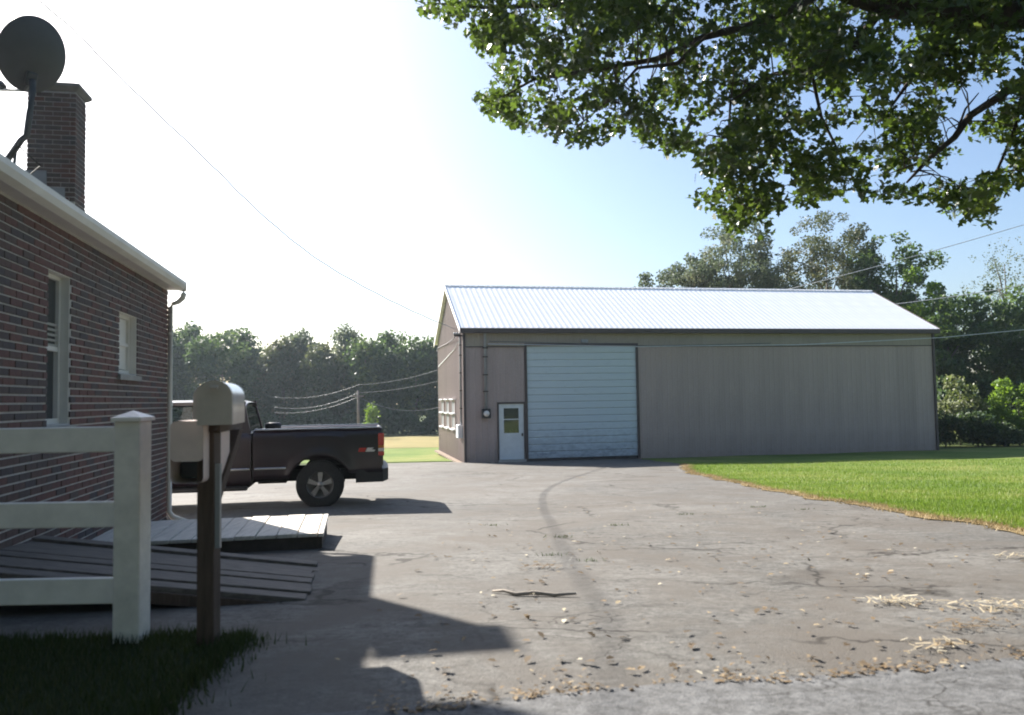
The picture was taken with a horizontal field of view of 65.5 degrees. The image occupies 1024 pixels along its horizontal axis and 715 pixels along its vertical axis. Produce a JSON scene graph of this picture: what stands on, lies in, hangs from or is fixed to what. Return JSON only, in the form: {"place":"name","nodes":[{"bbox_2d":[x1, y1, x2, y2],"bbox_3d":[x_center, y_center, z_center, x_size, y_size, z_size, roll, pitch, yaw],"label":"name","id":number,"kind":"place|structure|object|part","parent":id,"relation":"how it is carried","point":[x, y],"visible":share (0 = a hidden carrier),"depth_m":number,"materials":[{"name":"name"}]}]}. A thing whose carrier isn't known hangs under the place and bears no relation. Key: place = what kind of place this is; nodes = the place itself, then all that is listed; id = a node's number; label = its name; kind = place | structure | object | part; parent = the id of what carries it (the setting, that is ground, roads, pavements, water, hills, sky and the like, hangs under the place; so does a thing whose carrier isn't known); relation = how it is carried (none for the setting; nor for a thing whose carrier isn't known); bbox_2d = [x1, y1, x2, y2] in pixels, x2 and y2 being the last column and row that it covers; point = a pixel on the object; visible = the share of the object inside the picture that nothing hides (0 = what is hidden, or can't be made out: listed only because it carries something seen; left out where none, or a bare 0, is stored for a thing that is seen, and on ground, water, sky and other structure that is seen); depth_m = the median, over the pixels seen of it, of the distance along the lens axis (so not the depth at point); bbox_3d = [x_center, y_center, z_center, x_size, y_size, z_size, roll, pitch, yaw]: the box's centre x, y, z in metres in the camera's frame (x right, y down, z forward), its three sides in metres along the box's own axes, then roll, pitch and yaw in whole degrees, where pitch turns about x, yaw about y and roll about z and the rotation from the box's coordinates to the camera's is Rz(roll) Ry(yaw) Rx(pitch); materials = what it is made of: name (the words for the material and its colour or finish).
{"place":"outdoors","nodes":[
{"label":"outdoors","id":0,"kind":"place"},
{"bbox_2d":[0,621,306,714],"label":"verge","id":1,"kind":"structure","parent":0,"point":[153,685],"depth_m":3.59,"materials":[{"name":"green plant"}]},
{"bbox_2d":[0,410,154,643],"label":"vinyl fence","id":2,"kind":"object","parent":1,"relation":"on","point":[125,514],"visible":0.85,"depth_m":4.26,"materials":[{"name":"white plastic"}]},
{"bbox_2d":[196,423,242,645],"bbox_3d":[-1.648,1.042,4.507,0.307,1.342,0.807,1,-3,-26],"label":"mail post","id":3,"kind":"object","parent":1,"relation":"on","point":[210,490],"visible":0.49,"depth_m":4.15,"materials":[{"name":"brown wood"}]},
{"bbox_2d":[193,385,201,419],"bbox_3d":[-1.815,0.278,4.872,0.170,0.225,0.535,0,-3,-11],"label":"mailbox","id":4,"kind":"object","parent":3,"relation":"on","point":[195,404],"visible":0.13,"depth_m":4.62,"materials":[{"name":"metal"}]},
{"bbox_2d":[193,385,201,419],"bbox_3d":[-1.770,0.266,4.649,0.170,0.225,0.034,0,-3,-11],"label":"door","id":5,"kind":"structure","parent":4,"relation":"in","point":[196,391],"depth_m":4.62,"materials":[{"name":"grey metal"}]},
{"bbox_2d":[170,420,229,483],"bbox_3d":[-1.662,0.495,4.269,0.180,0.320,0.384,-1,-3,0],"label":"newspaper box","id":6,"kind":"object","parent":3,"relation":"attached to","point":[189,444],"visible":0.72,"depth_m":4.08,"materials":[{"name":"plastic"}]},
{"bbox_2d":[197,380,244,424],"bbox_3d":[-1.556,0.242,4.273,0.170,0.225,0.535,0,-3,-11],"label":"mailbox","id":7,"kind":"object","parent":3,"relation":"on","point":[220,403],"visible":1,"depth_m":4.04,"materials":[{"name":"metal"}]},
{"bbox_2d":[197,380,232,424],"bbox_3d":[-1.510,0.230,4.050,0.170,0.225,0.034,0,-3,-11],"label":"door","id":8,"kind":"structure","parent":7,"relation":"in","point":[214,406],"depth_m":4.03,"materials":[{"name":"grey metal"}]},
{"bbox_2d":[301,447,450,462],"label":"grass field","id":9,"kind":"structure","parent":0,"point":[409,454],"depth_m":37.90,"materials":[{"name":"green plant"}]},
{"bbox_2d":[384,434,438,447],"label":"dry field","id":10,"kind":"structure","parent":0,"point":[409,441],"depth_m":61.70,"materials":[{"name":"beige plant"}]},
{"bbox_2d":[0,458,1023,714],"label":"driveway","id":11,"kind":"structure","parent":0,"point":[384,540],"depth_m":5.42,"materials":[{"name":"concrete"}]},
{"bbox_2d":[0,535,318,610],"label":"wooden ramp","id":12,"kind":"structure","parent":11,"relation":"on","point":[245,579],"depth_m":5.62,"materials":[{"name":"grey wood"}]},
{"bbox_2d":[91,514,328,552],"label":"wooden platform","id":13,"kind":"structure","parent":11,"relation":"on","point":[239,535],"depth_m":7.79,"materials":[{"name":"grey wood"}]},
{"bbox_2d":[172,400,387,506],"bbox_3d":[-5.059,1.619,13.561,5.810,1.792,2.400,0,-3,-11],"label":"pickup truck","id":14,"kind":"object","parent":11,"relation":"on","point":[336,455],"visible":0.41,"depth_m":12.95,"materials":[{"name":"black paint"}]},
{"bbox_3d":[-4.455,1.035,13.709,0.110,0.475,1.640,0,-3,-11],"label":"rear window","id":15,"kind":"part","parent":14,"relation":"part of","materials":[{"name":"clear glass"}]},
{"bbox_2d":[264,422,281,428],"bbox_3d":[-4.157,1.327,13.853,0.330,0.400,0.325,-1,-3,0],"label":"bucket","id":16,"kind":"object","parent":14,"relation":"in","point":[273,425],"visible":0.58,"depth_m":13.75,"materials":[{"name":"black plastic"}]},
{"bbox_2d":[492,589,575,596],"bbox_3d":[0.135,1.574,5.317,0.588,0.036,0.088,-2,-3,17],"label":"fallen branch","id":17,"kind":"object","parent":11,"relation":"on","point":[523,593],"visible":1,"depth_m":5.30,"materials":[{"name":"wood"}]},
{"bbox_2d":[517,562,562,567],"bbox_3d":[0.227,1.673,6.386,0.386,0.044,0.280,-1,-3,0],"label":"straw clump","id":18,"kind":"object","parent":11,"relation":"on","point":[542,565],"visible":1,"depth_m":6.41,"materials":[{"name":"beige plant"}]},
{"bbox_2d":[485,505,807,561],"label":"weed tufts","id":19,"kind":"object","parent":11,"relation":"on","point":[564,536],"visible":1,"depth_m":8.38,"materials":[{"name":"plant"}]},
{"bbox_2d":[335,501,1023,673],"bbox_3d":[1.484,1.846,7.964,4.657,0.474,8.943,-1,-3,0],"label":"leaf litter","id":20,"kind":"object","parent":11,"relation":"on","point":[617,601],"visible":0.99,"depth_m":4.71,"materials":[{"name":"brown plant"}]},
{"bbox_2d":[367,638,1023,713],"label":"edge litter","id":21,"kind":"object","parent":11,"relation":"on","point":[419,707],"visible":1,"depth_m":3.44,"materials":[{"name":"beige plant"}]},
{"bbox_2d":[864,594,944,607],"bbox_3d":[2.374,1.498,4.908,0.489,0.047,0.278,-1,-3,0],"label":"straw clump","id":22,"kind":"object","parent":11,"relation":"on","point":[894,597],"visible":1,"depth_m":4.91,"materials":[{"name":"beige plant"}]},
{"bbox_2d":[902,636,990,655],"bbox_3d":[2.099,1.391,3.877,0.367,0.037,0.296,-2,-3,18],"label":"straw clump","id":23,"kind":"object","parent":11,"relation":"on","point":[935,643],"visible":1,"depth_m":3.88,"materials":[{"name":"beige plant"}]},
{"bbox_2d":[917,597,1023,612],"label":"straw clump","id":24,"kind":"object","parent":11,"relation":"on","point":[991,609],"visible":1,"depth_m":4.75,"materials":[{"name":"beige plant"}]},
{"bbox_2d":[918,610,1023,631],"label":"straw clump","id":25,"kind":"object","parent":11,"relation":"on","point":[997,619],"visible":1,"depth_m":4.27,"materials":[{"name":"beige plant"}]},
{"bbox_2d":[992,551,1023,557],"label":"straw clump","id":26,"kind":"object","parent":11,"relation":"on","point":[1006,555],"visible":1,"depth_m":6.66,"materials":[{"name":"beige plant"}]},
{"bbox_2d":[0,0,1023,395],"label":"sky","id":27,"kind":"structure","parent":0,"point":[355,128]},
{"bbox_2d":[296,657,1023,714],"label":"road","id":28,"kind":"structure","parent":0,"point":[989,687],"depth_m":3.26,"materials":[{"name":"grey asphalt"}]},
{"bbox_2d":[300,405,1023,464],"bbox_3d":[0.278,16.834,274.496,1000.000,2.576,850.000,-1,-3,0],"label":"ground","id":29,"kind":"structure","parent":0,"point":[958,446],"depth_m":37.92,"materials":[{"name":"green plant"}]},
{"bbox_2d":[0,82,187,549],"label":"brick house","id":30,"kind":"structure","parent":29,"relation":"on","point":[86,325],"depth_m":7.36,"materials":[{"name":"red brick"}]},
{"bbox_2d":[0,15,65,173],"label":"satellite dish","id":31,"kind":"object","parent":30,"relation":"on","point":[32,56],"visible":0.99,"depth_m":9.06,"materials":[{"name":"grey metal"}]},
{"bbox_2d":[45,268,75,426],"bbox_3d":[-3.913,-0.045,6.790,0.170,1.375,0.660,0,-3,-11],"label":"window","id":32,"kind":"structure","parent":30,"relation":"in","point":[58,307],"depth_m":7.01,"materials":[{"name":"white glass"}]},
{"bbox_2d":[116,311,141,380],"bbox_3d":[-4.313,-0.117,8.848,0.170,0.745,0.840,0,-3,-11],"label":"window","id":33,"kind":"structure","parent":30,"relation":"in","point":[127,325],"depth_m":9.13,"materials":[{"name":"white glass"}]},
{"bbox_2d":[172,325,198,413],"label":"woodland tree","id":34,"kind":"object","parent":29,"relation":"on","point":[179,351],"visible":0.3,"depth_m":90.97,"materials":[{"name":"green plant"}]},
{"bbox_2d":[174,320,226,411],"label":"woodland tree","id":35,"kind":"object","parent":29,"relation":"on","point":[193,330],"visible":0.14,"depth_m":93.87,"materials":[{"name":"green plant"}]},
{"bbox_2d":[181,329,261,411],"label":"woodland tree","id":36,"kind":"object","parent":29,"relation":"on","point":[202,363],"visible":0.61,"depth_m":89.15,"materials":[{"name":"green plant"}]},
{"bbox_2d":[225,327,264,414],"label":"woodland tree","id":37,"kind":"object","parent":29,"relation":"on","point":[246,336],"visible":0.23,"depth_m":96.66,"materials":[{"name":"green plant"}]},
{"bbox_2d":[248,344,282,415],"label":"woodland tree","id":38,"kind":"object","parent":29,"relation":"on","point":[263,409],"visible":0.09,"depth_m":97.23,"materials":[{"name":"green plant"}]},
{"bbox_2d":[252,335,309,419],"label":"woodland tree","id":39,"kind":"object","parent":29,"relation":"on","point":[280,361],"visible":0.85,"depth_m":91.00,"materials":[{"name":"green leaf"},{"name":"grey bark"}]},
{"bbox_2d":[280,326,322,414],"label":"woodland tree","id":40,"kind":"object","parent":29,"relation":"on","point":[302,339],"visible":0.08,"depth_m":93.74,"materials":[{"name":"green plant"}]},
{"bbox_2d":[172,403,438,434],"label":"undergrowth","id":41,"kind":"object","parent":29,"relation":"on","point":[389,422],"visible":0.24,"depth_m":85.72,"materials":[{"name":"green plant"}]},
{"bbox_2d":[292,341,349,423],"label":"woodland tree","id":42,"kind":"object","parent":29,"relation":"on","point":[322,371],"visible":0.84,"depth_m":88.36,"materials":[{"name":"green leaf"},{"name":"grey bark"}]},
{"bbox_2d":[330,323,365,415],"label":"woodland tree","id":43,"kind":"object","parent":29,"relation":"on","point":[345,335],"visible":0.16,"depth_m":93.59,"materials":[{"name":"green plant"}]},
{"bbox_2d":[352,391,363,423],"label":"utility pole","id":44,"kind":"object","parent":29,"relation":"on","point":[358,412],"visible":0.76,"depth_m":69.81,"materials":[{"name":"grey wood"}]},
{"bbox_2d":[275,397,437,412],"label":"cable","id":45,"kind":"object","parent":44,"relation":"attached to","point":[370,402],"visible":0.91,"depth_m":69.09,"materials":[{"name":"rubber"}]},
{"bbox_2d":[276,381,437,408],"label":"cable","id":46,"kind":"object","parent":44,"relation":"attached to","point":[347,397],"visible":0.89,"depth_m":70.37,"materials":[{"name":"metal wire"},{"name":"black rubber"}]},
{"bbox_2d":[278,370,436,397],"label":"cable","id":47,"kind":"object","parent":44,"relation":"attached to","point":[364,384],"visible":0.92,"depth_m":69.69,"materials":[{"name":"metal wire"},{"name":"black rubber"}]},
{"bbox_2d":[338,333,399,417],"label":"woodland tree","id":48,"kind":"object","parent":29,"relation":"on","point":[376,366],"visible":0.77,"depth_m":88.63,"materials":[{"name":"green plant"}]},
{"bbox_2d":[362,402,380,424],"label":"young tree","id":49,"kind":"object","parent":29,"relation":"on","point":[373,413],"visible":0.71,"depth_m":71.70,"materials":[{"name":"green plant"}]},
{"bbox_2d":[377,329,411,411],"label":"woodland tree","id":50,"kind":"object","parent":29,"relation":"on","point":[387,336],"visible":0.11,"depth_m":94.36,"materials":[{"name":"green plant"}]},
{"bbox_2d":[381,333,437,420],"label":"woodland tree","id":51,"kind":"object","parent":29,"relation":"on","point":[420,359],"visible":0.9,"depth_m":89.55,"materials":[{"name":"green plant"}]},
{"bbox_2d":[410,334,437,412],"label":"woodland tree","id":52,"kind":"object","parent":29,"relation":"on","point":[434,402],"visible":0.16,"depth_m":91.16,"materials":[{"name":"green plant"}]},
{"bbox_2d":[634,271,671,286],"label":"backyard tree","id":53,"kind":"object","parent":29,"relation":"on","point":[645,278],"visible":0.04,"depth_m":61.58,"materials":[{"name":"green plant"}]},
{"bbox_2d":[434,284,939,462],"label":"metal shed","id":54,"kind":"structure","parent":29,"relation":"on","point":[519,403],"depth_m":33.33,"materials":[{"name":"beige metal"}]},
{"bbox_2d":[38,0,457,329],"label":"cable","id":55,"kind":"object","parent":54,"relation":"attached to","point":[212,165],"visible":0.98,"depth_m":18.42,"materials":[{"name":"rubber"}]},
{"bbox_2d":[439,399,444,427],"bbox_3d":[-3.298,2.607,37.369,0.132,1.312,1.260,0,-3,-12],"label":"window","id":56,"kind":"structure","parent":54,"relation":"in","point":[442,401],"depth_m":37.16,"materials":[{"name":"beige"}]},
{"bbox_2d":[443,399,449,428],"bbox_3d":[-2.909,2.503,35.512,0.132,1.312,1.260,0,-3,-12],"label":"window","id":57,"kind":"structure","parent":54,"relation":"in","point":[447,412],"depth_m":35.36,"materials":[{"name":"beige"}]},
{"bbox_2d":[449,399,455,429],"bbox_3d":[-2.520,2.400,33.655,0.132,1.312,1.260,0,-3,-12],"label":"window","id":58,"kind":"structure","parent":54,"relation":"in","point":[453,401],"depth_m":33.70,"materials":[{"name":"beige"}]},
{"bbox_2d":[497,402,526,461],"bbox_3d":[-0.009,2.937,31.168,1.120,2.380,0.210,0,-3,-12],"label":"entry door","id":59,"kind":"structure","parent":54,"relation":"in","point":[511,422],"depth_m":31.21,"materials":[{"name":"white paint"}]},
{"bbox_2d":[524,343,640,461],"bbox_3d":[2.837,1.753,31.890,4.740,4.645,0.112,0,-3,-12],"label":"garage door","id":60,"kind":"structure","parent":54,"relation":"in","point":[590,383],"depth_m":31.88,"materials":[{"name":"paint"}]},
{"bbox_2d":[489,341,770,345],"bbox_3d":[5.011,-0.569,32.178,12.002,0.224,0.170,0,-3,-12],"label":"cable","id":61,"kind":"object","parent":54,"relation":"attached to","point":[630,345],"visible":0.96,"depth_m":32.11,"materials":[{"name":"black rubber"}]},
{"bbox_2d":[488,329,1023,346],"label":"cable","id":62,"kind":"object","parent":54,"relation":"attached to","point":[748,345],"visible":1,"depth_m":32.70,"materials":[{"name":"black rubber"}]},
{"bbox_2d":[654,252,730,287],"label":"backyard tree","id":63,"kind":"object","parent":29,"relation":"on","point":[678,276],"visible":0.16,"depth_m":59.45,"materials":[{"name":"green plant"}]},
{"bbox_2d":[415,0,1023,241],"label":"oak tree","id":64,"kind":"object","parent":29,"relation":"on","point":[815,35],"visible":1,"depth_m":9.01,"materials":[{"name":"green plant"}]},
{"bbox_2d":[685,217,791,288],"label":"backyard tree","id":65,"kind":"object","parent":29,"relation":"on","point":[761,275],"visible":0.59,"depth_m":57.09,"materials":[{"name":"green plant"}]},
{"bbox_2d":[774,210,892,299],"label":"backyard tree","id":66,"kind":"object","parent":29,"relation":"on","point":[839,256],"visible":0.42,"depth_m":57.39,"materials":[{"name":"green green leaf"},{"name":"grey bark"}]},
{"bbox_2d":[843,230,950,348],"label":"backyard tree","id":67,"kind":"object","parent":29,"relation":"on","point":[902,295],"visible":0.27,"depth_m":55.88,"materials":[{"name":"green plant"}]},
{"bbox_2d":[900,265,956,392],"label":"backyard tree","id":68,"kind":"object","parent":29,"relation":"on","point":[917,311],"visible":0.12,"depth_m":51.82,"materials":[{"name":"green plant"}]},
{"bbox_2d":[938,410,964,445],"bbox_3d":[21.100,3.550,38.919,1.905,1.960,1.807,-1,-3,0],"label":"shrub","id":69,"kind":"object","parent":29,"relation":"on","point":[948,423],"visible":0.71,"depth_m":38.52,"materials":[{"name":"green plant"}]},
{"bbox_2d":[924,294,1003,402],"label":"backyard tree","id":70,"kind":"object","parent":29,"relation":"on","point":[948,362],"visible":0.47,"depth_m":49.12,"materials":[{"name":"green plant"}]},
{"bbox_2d":[937,374,990,444],"bbox_3d":[22.532,2.701,39.977,2.540,3.770,2.432,1,-4,-32],"label":"shrub","id":71,"kind":"object","parent":29,"relation":"on","point":[957,404],"visible":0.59,"depth_m":39.70,"materials":[{"name":"green plant"}]},
{"bbox_2d":[955,409,1003,445],"bbox_3d":[22.431,3.451,38.393,2.313,2.046,2.337,-1,-3,0],"label":"shrub","id":72,"kind":"object","parent":29,"relation":"on","point":[974,424],"visible":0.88,"depth_m":37.91,"materials":[{"name":"green plant"}]},
{"bbox_2d":[936,375,1023,443],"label":"thicket","id":73,"kind":"object","parent":29,"relation":"on","point":[940,390],"visible":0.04,"depth_m":44.66,"materials":[{"name":"green plant"}]},
{"bbox_2d":[944,280,1023,410],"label":"backyard tree","id":74,"kind":"object","parent":29,"relation":"on","point":[1001,321],"visible":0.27,"depth_m":53.07,"materials":[{"name":"green plant"}]},
{"bbox_2d":[960,236,1023,315],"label":"backyard tree","id":75,"kind":"object","parent":29,"relation":"on","point":[1000,279],"visible":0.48,"depth_m":62.34,"materials":[{"name":"green plant"}]},
{"bbox_2d":[978,420,1023,446],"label":"shrub","id":76,"kind":"object","parent":29,"relation":"on","point":[1007,434],"visible":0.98,"depth_m":37.41,"materials":[{"name":"green plant"}]},
{"bbox_2d":[982,378,1023,445],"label":"shrub","id":77,"kind":"object","parent":29,"relation":"on","point":[996,408],"visible":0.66,"depth_m":38.81,"materials":[{"name":"green plant"}]},
{"bbox_2d":[987,298,1023,389],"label":"backyard tree","id":78,"kind":"object","parent":29,"relation":"on","point":[1016,352],"visible":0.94,"depth_m":49.82,"materials":[{"name":"green plant"}]},
{"bbox_2d":[641,447,1023,528],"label":"lawn","id":79,"kind":"structure","parent":0,"point":[1010,453],"depth_m":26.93,"materials":[{"name":"green plant"}]},
{"bbox_2d":[677,463,1023,534],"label":"dry grass","id":80,"kind":"structure","parent":79,"relation":"on","point":[886,507],"depth_m":11.66,"materials":[{"name":"brown plant"}]},
{"bbox_2d":[790,224,1023,288],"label":"cable","id":81,"kind":"object","parent":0,"point":[908,257],"visible":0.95,"depth_m":46.32,"materials":[{"name":"black rubber"}]},
{"bbox_2d":[897,285,1023,303],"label":"cable","id":82,"kind":"object","parent":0,"point":[960,295],"visible":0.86,"depth_m":44.78,"materials":[{"name":"black rubber"}]}
]}

